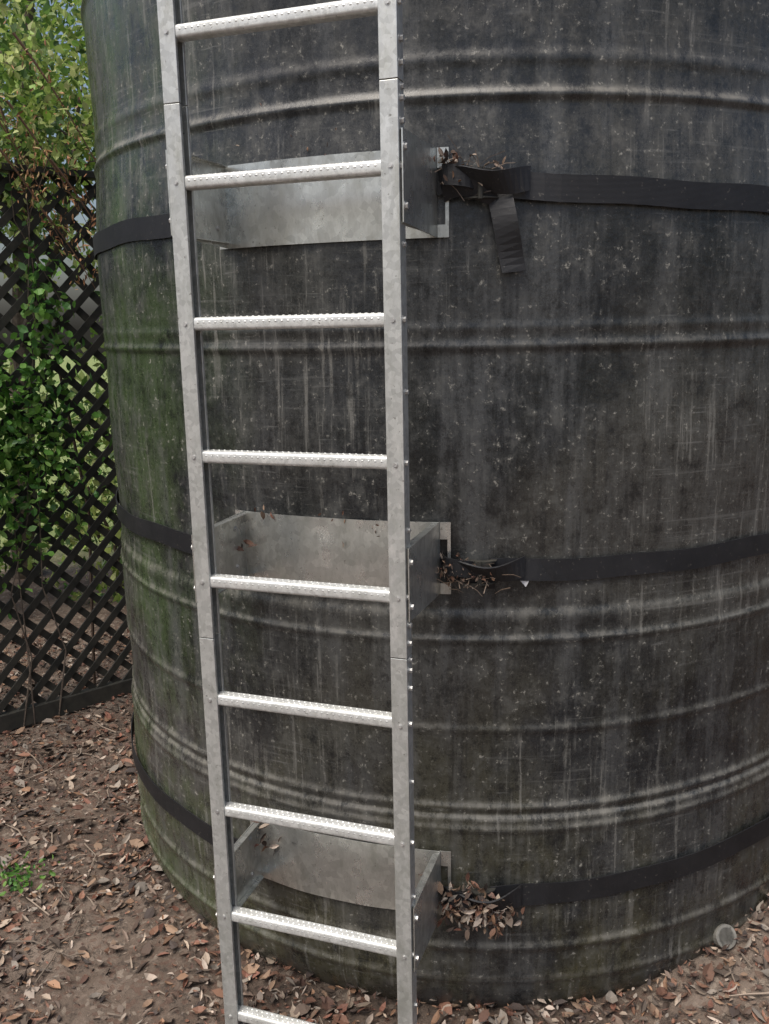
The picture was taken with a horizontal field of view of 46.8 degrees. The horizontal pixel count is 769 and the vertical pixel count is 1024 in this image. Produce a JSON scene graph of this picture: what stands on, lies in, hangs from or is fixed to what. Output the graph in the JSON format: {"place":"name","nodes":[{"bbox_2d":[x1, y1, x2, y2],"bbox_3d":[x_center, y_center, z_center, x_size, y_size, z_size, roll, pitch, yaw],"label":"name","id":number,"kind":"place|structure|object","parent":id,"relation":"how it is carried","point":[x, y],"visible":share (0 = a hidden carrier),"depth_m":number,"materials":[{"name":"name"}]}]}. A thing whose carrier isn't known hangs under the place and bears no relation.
{"place":"outdoors","nodes":[
{"label":"outdoors","id":0,"kind":"place"},
{"bbox_2d":[0,0,105,355],"label":"sky","id":1,"kind":"structure","parent":0,"point":[89,305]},
{"bbox_2d":[0,355,768,1023],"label":"ground","id":2,"kind":"structure","parent":0,"point":[128,987],"depth_m":2.64,"materials":[{"name":"brown soil"}]},
{"bbox_2d":[0,364,43,593],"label":"shrub","id":3,"kind":"object","parent":2,"relation":"on","point":[10,368],"visible":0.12,"depth_m":5.38,"materials":[{"name":"green plant"}]},
{"bbox_2d":[0,851,59,895],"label":"weed","id":4,"kind":"object","parent":2,"relation":"on","point":[16,886],"visible":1,"depth_m":2.87,"materials":[{"name":"green plant"}]},
{"bbox_2d":[0,21,97,683],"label":"dry branch","id":5,"kind":"object","parent":2,"relation":"on","point":[57,171],"visible":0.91,"depth_m":3.59,"materials":[{"name":"plant"}]},
{"bbox_2d":[0,0,99,578],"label":"garden tree","id":6,"kind":"object","parent":2,"relation":"on","point":[23,17],"visible":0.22,"depth_m":5.02,"materials":[{"name":"green plant"}]},
{"bbox_2d":[0,0,111,726],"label":"climbing vine","id":7,"kind":"object","parent":2,"relation":"on","point":[35,104],"visible":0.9,"depth_m":3.73,"materials":[{"name":"green plant"}]},
{"bbox_2d":[3,370,123,603],"bbox_3d":[-1.578,-0.149,5.689,1.785,1.561,1.033,-1,12,0],"label":"shrub","id":8,"kind":"object","parent":2,"relation":"on","point":[83,524],"visible":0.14,"depth_m":5.53,"materials":[{"name":"green plant"}]},
{"bbox_2d":[0,162,132,733],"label":"lattice fence","id":9,"kind":"object","parent":2,"relation":"on","point":[78,698],"visible":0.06,"depth_m":3.94,"materials":[{"name":"black wood"}]},
{"bbox_2d":[75,295,114,480],"bbox_3d":[-1.309,-0.801,6.575,1.990,2.454,1.220,-1,12,0],"label":"shrub","id":10,"kind":"object","parent":2,"relation":"on","point":[78,346],"visible":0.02,"depth_m":6.37,"materials":[{"name":"green plant"}]},
{"bbox_2d":[157,0,450,1023],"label":"ladder","id":11,"kind":"object","parent":2,"relation":"on","point":[387,194],"visible":0.99,"depth_m":1.94,"materials":[{"name":"metal"}]},
{"bbox_2d":[0,669,768,1023],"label":"fallen twigs","id":12,"kind":"object","parent":2,"relation":"on","point":[118,891],"visible":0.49,"depth_m":2.80,"materials":[{"name":"brown plant"}]},
{"bbox_2d":[0,628,768,1023],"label":"leaf litter","id":13,"kind":"object","parent":2,"relation":"on","point":[252,966],"visible":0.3,"depth_m":2.57,"materials":[{"name":"brown plant"}]},
{"bbox_2d":[80,0,768,1007],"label":"water tank","id":14,"kind":"object","parent":2,"relation":"on","point":[592,380],"visible":0.78,"depth_m":2.09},
{"bbox_2d":[236,103,524,939],"bbox_3d":[-0.051,0.078,2.062,0.767,1.965,0.099,3,13,17],"label":"caught leaf debris","id":15,"kind":"object","parent":14,"relation":"attached to","point":[479,920],"visible":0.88,"depth_m":2.15,"materials":[{"name":"brown plant"}]},
{"bbox_2d":[93,163,768,272],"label":"strap","id":16,"kind":"object","parent":14,"relation":"attached to","point":[507,187],"visible":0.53,"depth_m":1.88,"materials":[{"name":"black fabric"}]},
{"bbox_2d":[116,488,768,588],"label":"strap","id":17,"kind":"object","parent":14,"relation":"attached to","point":[525,570],"visible":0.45,"depth_m":2.07,"materials":[{"name":"black fabric"}]},
{"bbox_2d":[131,711,768,914],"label":"strap","id":18,"kind":"object","parent":14,"relation":"attached to","point":[518,895],"visible":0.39,"depth_m":2.24,"materials":[{"name":"black fabric"}]},
{"bbox_2d":[713,924,736,948],"bbox_3d":[0.913,1.174,2.430,0.074,0.149,0.114,-1,12,0],"label":"round pipe cap","id":19,"kind":"object","parent":14,"relation":"attached to","point":[724,934],"visible":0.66,"depth_m":2.38,"materials":[{"name":"grey plastic"}]}
]}

